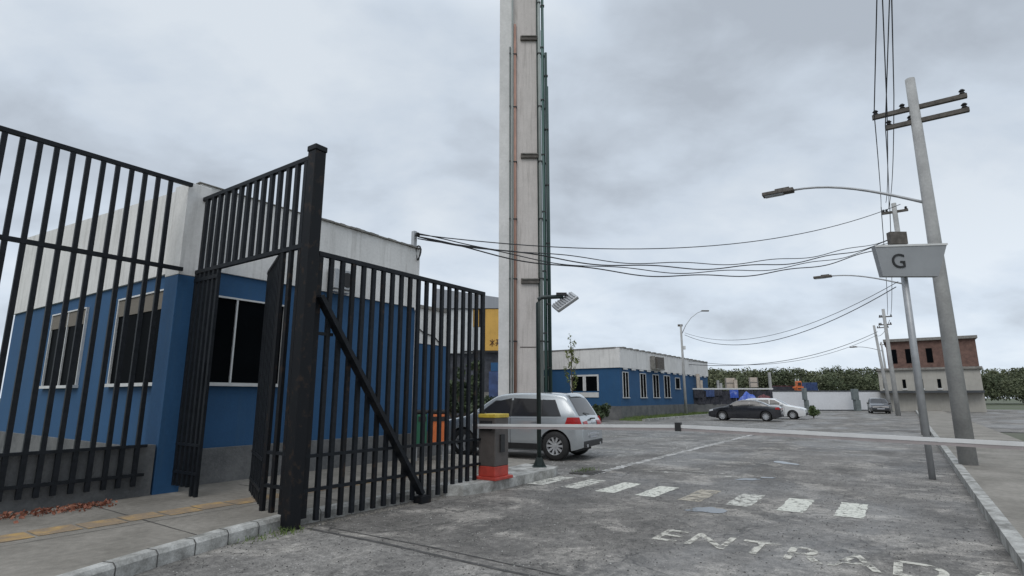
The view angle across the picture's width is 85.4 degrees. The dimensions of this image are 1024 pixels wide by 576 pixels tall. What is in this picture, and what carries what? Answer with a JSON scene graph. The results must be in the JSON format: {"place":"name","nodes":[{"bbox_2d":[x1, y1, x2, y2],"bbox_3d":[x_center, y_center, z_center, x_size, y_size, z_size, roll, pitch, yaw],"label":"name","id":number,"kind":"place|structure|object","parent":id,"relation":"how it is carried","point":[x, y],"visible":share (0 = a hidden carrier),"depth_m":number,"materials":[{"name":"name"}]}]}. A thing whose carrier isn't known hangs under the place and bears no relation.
{"place":"outdoors","nodes":[
{"label":"outdoors","id":0,"kind":"place"},
{"bbox_2d":[0,454,544,575],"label":"pavement","id":1,"kind":"structure","parent":0,"point":[56,555],"depth_m":6.33,"materials":[{"name":"concrete"}]},
{"bbox_2d":[0,498,117,523],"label":"leaf litter","id":2,"kind":"object","parent":1,"relation":"on","point":[72,507],"visible":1,"depth_m":6.87,"materials":[{"name":"plant"}]},
{"bbox_2d":[0,444,155,513],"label":"wall","id":3,"kind":"structure","parent":1,"relation":"on","point":[61,498],"depth_m":7.41,"materials":[{"name":"concrete"}]},
{"bbox_2d":[0,125,192,501],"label":"fence run","id":4,"kind":"object","parent":3,"relation":"on","point":[41,244],"visible":1,"depth_m":7.54,"materials":[{"name":"paint"}]},
{"bbox_2d":[171,268,221,497],"bbox_3d":[-4.820,1.434,8.463,0.788,3.440,0.084,-8,-14,34],"label":"narrow fence","id":5,"kind":"object","parent":1,"relation":"on","point":[193,409],"visible":0.94,"depth_m":8.41,"materials":[{"name":"metal"}]},
{"bbox_2d":[0,182,419,494],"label":"blue building","id":6,"kind":"structure","parent":1,"relation":"on","point":[229,427],"depth_m":10.67,"materials":[{"name":"paint"}]},
{"bbox_2d":[39,307,89,388],"bbox_3d":[-9.851,1.343,12.165,2.120,1.690,0.120,-8,-14,34],"label":"window","id":7,"kind":"structure","parent":6,"relation":"in","point":[71,315],"depth_m":12.16,"materials":[{"name":"black glass"}]},
{"bbox_2d":[104,289,163,386],"bbox_3d":[-6.857,0.939,10.118,2.120,1.690,0.120,-8,-14,34],"label":"window","id":8,"kind":"structure","parent":6,"relation":"in","point":[142,351],"depth_m":10.22,"materials":[{"name":"black glass"}]},
{"bbox_2d":[209,295,283,386],"bbox_3d":[-4.826,0.962,9.868,0.121,1.550,1.720,-8,-14,34],"label":"window","id":9,"kind":"structure","parent":6,"relation":"in","point":[239,322],"depth_m":9.87,"materials":[{"name":"black glass"}]},
{"bbox_2d":[327,268,350,294],"bbox_3d":[-3.582,-0.134,11.652,0.265,0.470,0.520,-8,-14,34],"label":"air conditioner","id":10,"kind":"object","parent":6,"relation":"attached to","point":[336,282],"depth_m":11.51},
{"bbox_2d":[411,231,421,260],"bbox_3d":[-2.373,-1.053,13.843,0.312,0.779,0.120,-8,-14,34],"label":"cable bracket","id":11,"kind":"object","parent":6,"relation":"attached to","point":[414,234],"visible":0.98,"depth_m":13.88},
{"bbox_2d":[417,236,871,276],"bbox_3d":[7.426,-1.562,19.149,22.089,3.212,0.034,6,-13,-27],"label":"overhead wire","id":12,"kind":"object","parent":11,"relation":"attached to","point":[636,274],"visible":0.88,"depth_m":16.89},
{"bbox_2d":[418,236,885,269],"bbox_3d":[7.425,-1.720,19.179,22.088,3.178,0.034,6,-13,-27],"label":"overhead wire","id":13,"kind":"object","parent":11,"relation":"attached to","point":[643,265],"visible":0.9,"depth_m":17.07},
{"bbox_2d":[417,238,887,273],"bbox_3d":[7.425,-1.601,19.156,22.086,3.156,0.027,6,-13,-27],"label":"overhead wire","id":14,"kind":"object","parent":11,"relation":"attached to","point":[649,270],"visible":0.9,"depth_m":17.25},
{"bbox_2d":[420,233,886,264],"bbox_3d":[7.425,-1.798,19.195,22.086,3.231,0.027,6,-13,-27],"label":"overhead wire","id":15,"kind":"object","parent":11,"relation":"attached to","point":[651,263],"visible":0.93,"depth_m":17.34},
{"bbox_2d":[419,204,899,248],"bbox_3d":[7.499,-2.540,19.341,22.217,4.494,0.027,6,-13,-27],"label":"overhead wire","id":16,"kind":"object","parent":11,"relation":"attached to","point":[643,248],"visible":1,"depth_m":17.11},
{"bbox_2d":[0,465,478,542],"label":"tactile strip","id":17,"kind":"object","parent":1,"relation":"on","point":[46,531],"visible":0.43,"depth_m":6.46,"materials":[{"name":"tile"}]},
{"bbox_2d":[195,156,307,514],"bbox_3d":[-3.915,0.676,7.952,2.915,4.750,0.060,-8,-14,34],"label":"transom fence","id":18,"kind":"object","parent":1,"relation":"on","point":[283,250],"visible":0.89,"depth_m":7.79,"materials":[{"name":"metal"}]},
{"bbox_2d":[249,253,280,503],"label":"pedestrian gate","id":19,"kind":"structure","parent":18,"relation":"attached to","point":[257,452],"depth_m":7.84,"materials":[{"name":"metal"}]},
{"bbox_2d":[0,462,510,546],"bbox_3d":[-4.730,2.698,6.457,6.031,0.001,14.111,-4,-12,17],"label":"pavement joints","id":20,"kind":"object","parent":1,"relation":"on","point":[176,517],"visible":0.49,"depth_m":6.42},
{"bbox_2d":[416,410,427,460],"bbox_3d":[-2.073,3.412,12.578,0.270,1.270,0.350,3,-12,-17],"label":"litter bin","id":21,"kind":"object","parent":1,"relation":"on","point":[418,427],"visible":0.41,"depth_m":12.48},
{"bbox_2d":[417,305,446,457],"bbox_3d":[-3.837,2.564,15.078,4.604,3.700,1.160,-8,-14,34],"label":"building extension","id":22,"kind":"object","parent":1,"relation":"on","point":[428,362],"visible":0.2,"depth_m":13.87,"materials":[{"name":"blue paint"}]},
{"bbox_2d":[427,410,444,459],"bbox_3d":[-1.705,3.431,12.676,0.450,1.270,0.350,3,-12,-17],"label":"litter bin","id":23,"kind":"object","parent":1,"relation":"on","point":[435,425],"visible":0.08,"depth_m":12.59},
{"bbox_2d":[133,527,524,575],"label":"road apron","id":24,"kind":"object","parent":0,"point":[291,550],"depth_m":5.34,"materials":[{"name":"concrete"}]},
{"bbox_2d":[57,485,440,575],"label":"kerb","id":25,"kind":"structure","parent":24,"relation":"on","point":[135,563],"depth_m":5.64,"materials":[{"name":"concrete"}]},
{"bbox_2d":[103,493,400,575],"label":"kerb joints","id":26,"kind":"object","parent":25,"relation":"on","point":[195,543],"visible":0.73,"depth_m":5.55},
{"bbox_2d":[228,528,284,546],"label":"weeds","id":27,"kind":"object","parent":24,"relation":"on","point":[261,537],"visible":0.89,"depth_m":6.17,"materials":[{"name":"green plant"}]},
{"bbox_2d":[269,526,304,536],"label":"weeds","id":28,"kind":"object","parent":24,"relation":"on","point":[302,528],"visible":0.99,"depth_m":6.45,"materials":[{"name":"green plant"}]},
{"bbox_2d":[280,143,327,531],"bbox_3d":[-2.639,0.483,7.106,0.192,4.900,0.229,-8,-14,34],"label":"gate post","id":29,"kind":"object","parent":24,"relation":"on","point":[292,494],"visible":0.94,"depth_m":6.99,"materials":[{"name":"metal"}]},
{"bbox_2d":[301,251,484,520],"bbox_3d":[-1.493,1.486,8.467,0.190,3.460,3.612,-8,-14,34],"label":"gate leaf","id":30,"kind":"object","parent":29,"relation":"attached to","point":[333,323],"visible":0.9,"depth_m":8.13,"materials":[{"name":"paint"}]},
{"bbox_2d":[306,528,533,575],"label":"threshold seam","id":31,"kind":"object","parent":24,"relation":"on","point":[474,563],"visible":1,"depth_m":5.60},
{"bbox_2d":[0,398,1023,440],"bbox_3d":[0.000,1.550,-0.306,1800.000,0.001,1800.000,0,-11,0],"label":"ground","id":32,"kind":"structure","parent":0,"point":[1002,404],"depth_m":97.45,"materials":[{"name":"concrete"}]},
{"bbox_2d":[707,365,1023,402],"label":"forest","id":33,"kind":"object","parent":32,"relation":"on","point":[997,385],"visible":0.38,"depth_m":118.80,"materials":[{"name":"green plant"}]},
{"bbox_2d":[0,0,1023,397],"label":"sky","id":34,"kind":"structure","parent":0,"point":[671,121],"materials":[{"name":"grey"}]},
{"bbox_2d":[448,411,847,475],"bbox_3d":[7.225,13.110,58.474,45.720,0.001,86.000,-8,-14,34],"label":"parking area","id":35,"kind":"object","parent":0,"point":[651,443],"visible":0.25,"depth_m":19.89,"materials":[{"name":"asphalt"}]},
{"bbox_2d":[449,381,465,417],"bbox_3d":[-2.313,4.692,21.560,1.438,2.281,1.533,0,-11,0],"label":"broadleaf tree","id":36,"kind":"object","parent":35,"relation":"on","point":[457,402],"visible":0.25,"depth_m":21.39,"materials":[{"name":"green plant"}]},
{"bbox_2d":[436,289,498,418],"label":"industrial shed","id":37,"kind":"structure","parent":35,"relation":"on","point":[491,349],"depth_m":36.18,"materials":[{"name":"grey paint"}]},
{"bbox_2d":[489,371,497,396],"bbox_3d":[-1.078,6.122,35.231,0.777,1.614,0.300,0,-11,0],"label":"metal door","id":38,"kind":"structure","parent":37,"relation":"in","point":[493,375],"depth_m":35.10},
{"bbox_2d":[450,360,484,415],"bbox_3d":[-2.671,5.588,29.463,2.952,3.564,2.898,-10,-15,42],"label":"broadleaf tree","id":39,"kind":"object","parent":35,"relation":"on","point":[458,374],"visible":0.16,"depth_m":29.11,"materials":[{"name":"green plant"}]},
{"bbox_2d":[470,395,495,413],"bbox_3d":[-0.969,5.386,23.558,1.829,1.658,1.580,0,-11,0],"label":"garden shrub","id":40,"kind":"object","parent":35,"relation":"on","point":[487,398],"visible":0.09,"depth_m":23.46,"materials":[{"name":"green plant"}]},
{"bbox_2d":[498,0,551,395],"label":"concrete tower","id":41,"kind":"structure","parent":35,"relation":"on","point":[524,188],"depth_m":21.52,"materials":[{"name":"grey concrete"}]},
{"bbox_2d":[449,392,602,460],"bbox_3d":[0.192,3.747,15.361,4.346,1.688,2.140,-6,-12,26],"label":"silver suv","id":42,"kind":"object","parent":35,"relation":"on","point":[559,408],"visible":0.58,"depth_m":14.28,"materials":[{"name":"paint"}]},
{"bbox_2d":[563,335,579,392],"bbox_3d":[2.771,4.350,25.652,0.802,4.489,0.461,0,-11,0],"label":"sapling","id":43,"kind":"object","parent":35,"relation":"on","point":[575,360],"visible":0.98,"depth_m":25.77,"materials":[{"name":"green plant"}]},
{"bbox_2d":[570,470,604,474],"bbox_3d":[1.576,3.856,11.621,0.520,0.020,0.640,-8,-14,34],"label":"drain cover","id":44,"kind":"object","parent":35,"relation":"on","point":[590,472],"visible":0.9,"depth_m":11.49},
{"bbox_2d":[592,403,610,420],"bbox_3d":[5.891,8.174,36.573,1.299,1.222,1.276,0,-11,0],"label":"round shrub","id":45,"kind":"object","parent":35,"relation":"on","point":[602,411],"visible":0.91,"depth_m":36.44,"materials":[{"name":"green plant"}]},
{"bbox_2d":[544,347,707,419],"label":"blue building","id":46,"kind":"structure","parent":35,"relation":"on","point":[622,382],"depth_m":41.39,"materials":[{"name":"paint"}]},
{"bbox_2d":[570,375,584,390],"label":"window","id":47,"kind":"structure","parent":46,"relation":"in","point":[580,382],"depth_m":40.72,"materials":[{"name":"glass"}]},
{"bbox_2d":[584,374,598,390],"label":"window","id":48,"kind":"structure","parent":46,"relation":"in","point":[591,382],"depth_m":40.16,"materials":[{"name":"glass"}]},
{"bbox_2d":[622,372,629,397],"bbox_3d":[8.143,6.925,39.631,0.120,1.860,1.121,-8,-14,34],"label":"window","id":49,"kind":"structure","parent":46,"relation":"in","point":[625,376],"depth_m":39.65,"materials":[{"name":"white glass"}]},
{"bbox_2d":[639,373,647,397],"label":"window","id":50,"kind":"structure","parent":46,"relation":"in","point":[643,387],"depth_m":42.28,"materials":[{"name":"white glass"}]},
{"bbox_2d":[652,374,660,397],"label":"window","id":51,"kind":"structure","parent":46,"relation":"in","point":[656,392],"depth_m":44.42,"materials":[{"name":"white glass"}]},
{"bbox_2d":[650,356,664,370],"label":"condenser unit","id":52,"kind":"object","parent":46,"relation":"attached to","point":[657,363],"visible":1,"depth_m":43.84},
{"bbox_2d":[663,375,671,397],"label":"window","id":53,"kind":"structure","parent":46,"relation":"in","point":[667,389],"depth_m":46.49,"materials":[{"name":"white glass"}]},
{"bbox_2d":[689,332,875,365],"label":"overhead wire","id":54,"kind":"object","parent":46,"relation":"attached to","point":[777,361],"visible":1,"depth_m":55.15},
{"bbox_2d":[620,416,670,420],"bbox_3d":[16.653,11.323,49.637,1.700,0.120,30.000,-8,-14,34],"label":"grass bed","id":55,"kind":"object","parent":35,"relation":"on","point":[629,419],"visible":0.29,"depth_m":37.63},
{"bbox_2d":[624,411,708,418],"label":"grass","id":56,"kind":"structure","parent":55,"relation":"on","point":[664,415],"depth_m":42.27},
{"bbox_2d":[642,414,708,420],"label":"grass kerb","id":57,"kind":"structure","parent":35,"relation":"on","point":[661,418],"depth_m":41.26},
{"bbox_2d":[678,310,708,413],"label":"lamp pole","id":58,"kind":"object","parent":35,"relation":"on","point":[683,374],"visible":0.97,"depth_m":47.58,"materials":[{"name":"concrete"}]},
{"bbox_2d":[693,372,772,412],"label":"net fence","id":59,"kind":"object","parent":35,"relation":"on","point":[708,399],"visible":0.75,"depth_m":51.99,"materials":[{"name":"metal"}]},
{"bbox_2d":[725,378,734,390],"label":"notice board","id":60,"kind":"object","parent":59,"relation":"attached to","point":[729,382],"visible":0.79,"depth_m":52.64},
{"bbox_2d":[749,377,758,387],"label":"notice board","id":61,"kind":"object","parent":59,"relation":"attached to","point":[753,381],"visible":0.79,"depth_m":52.66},
{"bbox_2d":[709,400,783,420],"bbox_3d":[15.908,8.325,37.824,4.594,1.394,2.100,-7,-13,30],"label":"black sedan","id":62,"kind":"object","parent":35,"relation":"on","point":[753,409],"visible":1,"depth_m":37.01,"materials":[{"name":"paint"}]},
{"bbox_2d":[739,391,755,399],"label":"tarpaulin pile","id":63,"kind":"object","parent":35,"relation":"on","point":[746,395],"visible":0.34,"depth_m":48.55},
{"bbox_2d":[746,398,807,418],"bbox_3d":[19.472,8.924,41.136,4.274,1.500,2.060,-8,-14,34],"label":"white hatchback","id":64,"kind":"object","parent":35,"relation":"on","point":[792,412],"visible":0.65,"depth_m":39.96,"materials":[{"name":"paint"}]},
{"bbox_2d":[772,386,794,389],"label":"container","id":65,"kind":"object","parent":35,"relation":"on","point":[782,387],"visible":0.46,"depth_m":72.06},
{"bbox_2d":[793,376,803,389],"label":"orange machine","id":66,"kind":"object","parent":35,"relation":"on","point":[798,384],"visible":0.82,"depth_m":70.66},
{"bbox_2d":[801,388,808,409],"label":"wall post","id":67,"kind":"object","parent":35,"relation":"on","point":[804,398],"depth_m":64.06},
{"bbox_2d":[801,382,817,389],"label":"storage container","id":68,"kind":"object","parent":35,"relation":"on","point":[810,385],"visible":0.35,"depth_m":72.11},
{"bbox_2d":[808,405,820,417],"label":"shrub","id":69,"kind":"object","parent":35,"relation":"on","point":[812,411],"visible":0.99,"depth_m":41.82,"materials":[{"name":"green plant"}]},
{"bbox_2d":[772,390,880,410],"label":"wall","id":70,"kind":"structure","parent":35,"relation":"on","point":[830,400],"depth_m":65.71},
{"bbox_2d":[301,411,1022,575],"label":"road","id":71,"kind":"structure","parent":0,"point":[892,457],"depth_m":7.17,"materials":[{"name":"asphalt"}]},
{"bbox_2d":[272,495,449,533],"bbox_3d":[-1.901,3.082,7.655,0.244,0.009,3.013,-8,-14,34],"label":"road grit","id":72,"kind":"object","parent":71,"relation":"on","point":[357,514],"visible":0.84,"depth_m":7.40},
{"bbox_2d":[329,527,563,575],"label":"threshold groove","id":73,"kind":"object","parent":71,"relation":"on","point":[455,552],"visible":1,"depth_m":5.63},
{"bbox_2d":[440,463,557,495],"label":"island kerb","id":74,"kind":"structure","parent":71,"relation":"on","point":[525,473],"depth_m":9.68,"materials":[{"name":"concrete"}]},
{"bbox_2d":[532,292,578,467],"bbox_3d":[0.920,1.847,11.619,1.007,3.640,0.339,0,-11,0],"label":"floodlight pole","id":75,"kind":"object","parent":74,"relation":"on","point":[565,301],"visible":1,"depth_m":11.73,"materials":[{"name":"black metal"}]},
{"bbox_2d":[472,413,1023,480],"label":"parking barrier","id":76,"kind":"object","parent":74,"relation":"on","point":[493,428],"visible":0.95,"depth_m":8.11,"materials":[{"name":"metal"}]},
{"bbox_2d":[500,434,504,451],"bbox_3d":[-0.167,2.706,9.671,0.022,0.300,0.120,-8,-14,34],"label":"cabinet door","id":77,"kind":"structure","parent":76,"relation":"in","point":[502,436],"depth_m":9.66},
{"bbox_2d":[527,476,573,484],"bbox_3d":[0.746,3.648,10.519,0.362,0.001,1.169,-8,-14,34],"label":"crosswalk marking","id":78,"kind":"object","parent":71,"relation":"on","point":[557,478],"visible":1,"depth_m":10.50,"materials":[{"name":"paint"}]},
{"bbox_2d":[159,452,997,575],"bbox_3d":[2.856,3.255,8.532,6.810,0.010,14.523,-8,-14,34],"label":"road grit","id":79,"kind":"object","parent":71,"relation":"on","point":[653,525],"visible":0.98,"depth_m":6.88,"materials":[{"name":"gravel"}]},
{"bbox_2d":[562,479,605,488],"bbox_3d":[1.317,3.570,10.123,0.362,0.001,1.155,-8,-14,34],"label":"crosswalk marking","id":80,"kind":"object","parent":71,"relation":"on","point":[578,485],"visible":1,"depth_m":10.14,"materials":[{"name":"paint"}]},
{"bbox_2d":[596,482,639,492],"bbox_3d":[1.880,3.489,9.711,0.361,0.001,1.200,-8,-14,34],"label":"crosswalk marking","id":81,"kind":"object","parent":71,"relation":"on","point":[613,489],"visible":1,"depth_m":9.69,"materials":[{"name":"paint"}]},
{"bbox_2d":[636,486,677,496],"bbox_3d":[2.445,3.409,9.306,0.361,0.001,1.150,-8,-14,34],"label":"crosswalk marking","id":82,"kind":"object","parent":71,"relation":"on","point":[662,489],"visible":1,"depth_m":9.28,"materials":[{"name":"paint"}]},
{"bbox_2d":[575,432,763,477],"bbox_3d":[7.071,5.330,19.044,0.299,0.001,20.100,-8,-14,34],"label":"gutter line","id":83,"kind":"object","parent":71,"relation":"on","point":[641,461],"visible":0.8,"depth_m":14.77,"materials":[{"name":"paint"}]},
{"bbox_2d":[678,489,720,501],"bbox_3d":[3.037,3.337,8.941,0.360,0.001,1.207,-8,-14,34],"label":"crosswalk marking","id":84,"kind":"object","parent":71,"relation":"on","point":[698,495],"visible":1,"depth_m":8.90,"materials":[{"name":"beige paint"}]},
{"bbox_2d":[686,507,726,512],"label":"puddle","id":85,"kind":"object","parent":71,"relation":"on","point":[709,509],"visible":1,"depth_m":7.78,"materials":[{"name":"grey liquid"}]},
{"bbox_2d":[599,440,861,477],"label":"faded markings","id":86,"kind":"object","parent":71,"relation":"on","point":[713,460],"visible":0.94,"depth_m":13.39,"materials":[{"name":"paint"}]},
{"bbox_2d":[726,494,764,506],"bbox_3d":[3.598,3.256,8.529,0.362,0.001,1.150,-8,-14,34],"label":"crosswalk marking","id":87,"kind":"object","parent":71,"relation":"on","point":[739,498],"visible":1,"depth_m":8.51,"materials":[{"name":"paint"}]},
{"bbox_2d":[777,498,813,512],"bbox_3d":[4.161,3.175,8.120,0.362,0.001,1.158,-8,-14,34],"label":"crosswalk marking","id":88,"kind":"object","parent":71,"relation":"on","point":[791,506],"visible":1,"depth_m":8.07,"materials":[{"name":"paint"}]},
{"bbox_2d":[652,529,993,575],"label":"road lettering","id":89,"kind":"object","parent":71,"relation":"on","point":[794,549],"visible":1,"depth_m":5.56,"materials":[{"name":"paint"}]},
{"bbox_2d":[833,502,867,518],"bbox_3d":[4.759,3.105,7.764,0.361,0.001,1.186,-8,-14,34],"label":"crosswalk marking","id":90,"kind":"object","parent":71,"relation":"on","point":[852,508],"visible":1,"depth_m":7.72,"materials":[{"name":"paint"}]},
{"bbox_2d":[850,389,861,410],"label":"wall post","id":91,"kind":"object","parent":71,"relation":"on","point":[855,399],"depth_m":63.99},
{"bbox_2d":[849,325,892,411],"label":"utility pole","id":92,"kind":"object","parent":71,"relation":"on","point":[882,371],"visible":0.94,"depth_m":60.56,"materials":[{"name":"concrete"}]},
{"bbox_2d":[692,335,876,364],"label":"overhead wire","id":93,"kind":"object","parent":92,"relation":"hanging from","point":[783,362],"visible":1,"depth_m":55.78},
{"bbox_2d":[813,203,930,434],"bbox_3d":[16.111,1.325,25.081,4.020,10.200,0.320,-8,-14,34],"label":"utility pole","id":94,"kind":"object","parent":71,"relation":"on","point":[894,212],"visible":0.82,"depth_m":24.97,"materials":[{"name":"concrete"}]},
{"bbox_2d":[686,287,895,344],"bbox_3d":[15.965,2.672,36.166,0.036,1.914,24.088,1,-11,-5],"label":"overhead wire","id":95,"kind":"object","parent":94,"relation":"attached to","point":[809,329],"visible":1,"depth_m":29.88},
{"bbox_2d":[686,282,896,339],"bbox_3d":[16.034,2.402,36.219,0.025,1.725,24.095,1,-11,-5],"label":"overhead wire","id":96,"kind":"object","parent":94,"relation":"attached to","point":[815,321],"visible":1,"depth_m":29.89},
{"bbox_2d":[867,398,890,413],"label":"dark hatchback","id":97,"kind":"object","parent":71,"relation":"on","point":[878,404],"visible":1,"depth_m":54.04,"materials":[{"name":"black paint"}]},
{"bbox_2d":[878,309,900,415],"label":"utility pole","id":98,"kind":"object","parent":71,"relation":"on","point":[894,385],"visible":1,"depth_m":48.53,"materials":[{"name":"concrete"}]},
{"bbox_2d":[871,232,947,479],"bbox_3d":[8.191,1.266,11.086,1.496,4.905,0.276,0,-11,0],"label":"sign post","id":99,"kind":"object","parent":71,"relation":"on","point":[898,256],"visible":1,"depth_m":11.31,"materials":[{"name":"metal"}]},
{"bbox_2d":[915,410,1023,575],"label":"kerb","id":100,"kind":"structure","parent":71,"relation":"on","point":[1010,537],"depth_m":6.91,"materials":[{"name":"concrete"}]},
{"bbox_2d":[917,410,1023,538],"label":"pavement","id":101,"kind":"structure","parent":0,"point":[996,474],"depth_m":11.20,"materials":[{"name":"concrete"}]},
{"bbox_2d":[762,77,978,465],"bbox_3d":[8.708,-0.464,13.420,4.540,9.200,0.340,-8,-14,34],"label":"utility pole","id":102,"kind":"object","parent":101,"relation":"on","point":[960,413],"visible":0.94,"depth_m":12.75,"materials":[{"name":"concrete"}]},
{"bbox_2d":[874,0,877,113],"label":"overhead wire","id":103,"kind":"object","parent":102,"relation":"attached to","point":[875,55],"visible":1,"depth_m":11.89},
{"bbox_2d":[874,114,880,197],"bbox_3d":[12.655,-3.899,19.140,0.022,1.934,14.502,-8,-13,34],"label":"overhead wire","id":104,"kind":"object","parent":102,"relation":"attached to","point":[877,152],"visible":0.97,"depth_m":15.41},
{"bbox_2d":[882,0,887,109],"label":"overhead wire","id":105,"kind":"object","parent":102,"relation":"attached to","point":[884,45],"visible":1,"depth_m":11.58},
{"bbox_2d":[885,126,888,208],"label":"overhead wire","id":106,"kind":"object","parent":102,"relation":"attached to","point":[887,160],"visible":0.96,"depth_m":15.56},
{"bbox_2d":[885,0,889,125],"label":"overhead wire","id":107,"kind":"object","parent":102,"relation":"attached to","point":[887,59],"visible":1,"depth_m":12.22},
{"bbox_2d":[889,95,893,202],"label":"overhead wire","id":108,"kind":"object","parent":102,"relation":"attached to","point":[893,147],"visible":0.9,"depth_m":16.65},
{"bbox_2d":[891,0,893,94],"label":"overhead wire","id":109,"kind":"object","parent":102,"relation":"attached to","point":[892,42],"visible":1,"depth_m":11.32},
{"bbox_2d":[947,410,1023,432],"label":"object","id":110,"kind":"structure","parent":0,"point":[1005,420],"depth_m":39.74,"materials":[{"name":"concrete"}]},
{"bbox_2d":[876,335,986,411],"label":"beige house","id":111,"kind":"structure","parent":110,"relation":"on","point":[932,365],"depth_m":62.95,"materials":[{"name":"brown brick"}]},
{"bbox_2d":[891,349,897,363],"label":"window","id":112,"kind":"structure","parent":111,"relation":"in","point":[894,355],"depth_m":65.23,"materials":[{"name":"black glass"}]},
{"bbox_2d":[905,349,911,362],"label":"window","id":113,"kind":"structure","parent":111,"relation":"in","point":[907,351],"depth_m":64.49,"materials":[{"name":"black glass"}]},
{"bbox_2d":[925,348,933,362],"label":"window","id":114,"kind":"structure","parent":111,"relation":"in","point":[929,355],"depth_m":63.38,"materials":[{"name":"black glass"}]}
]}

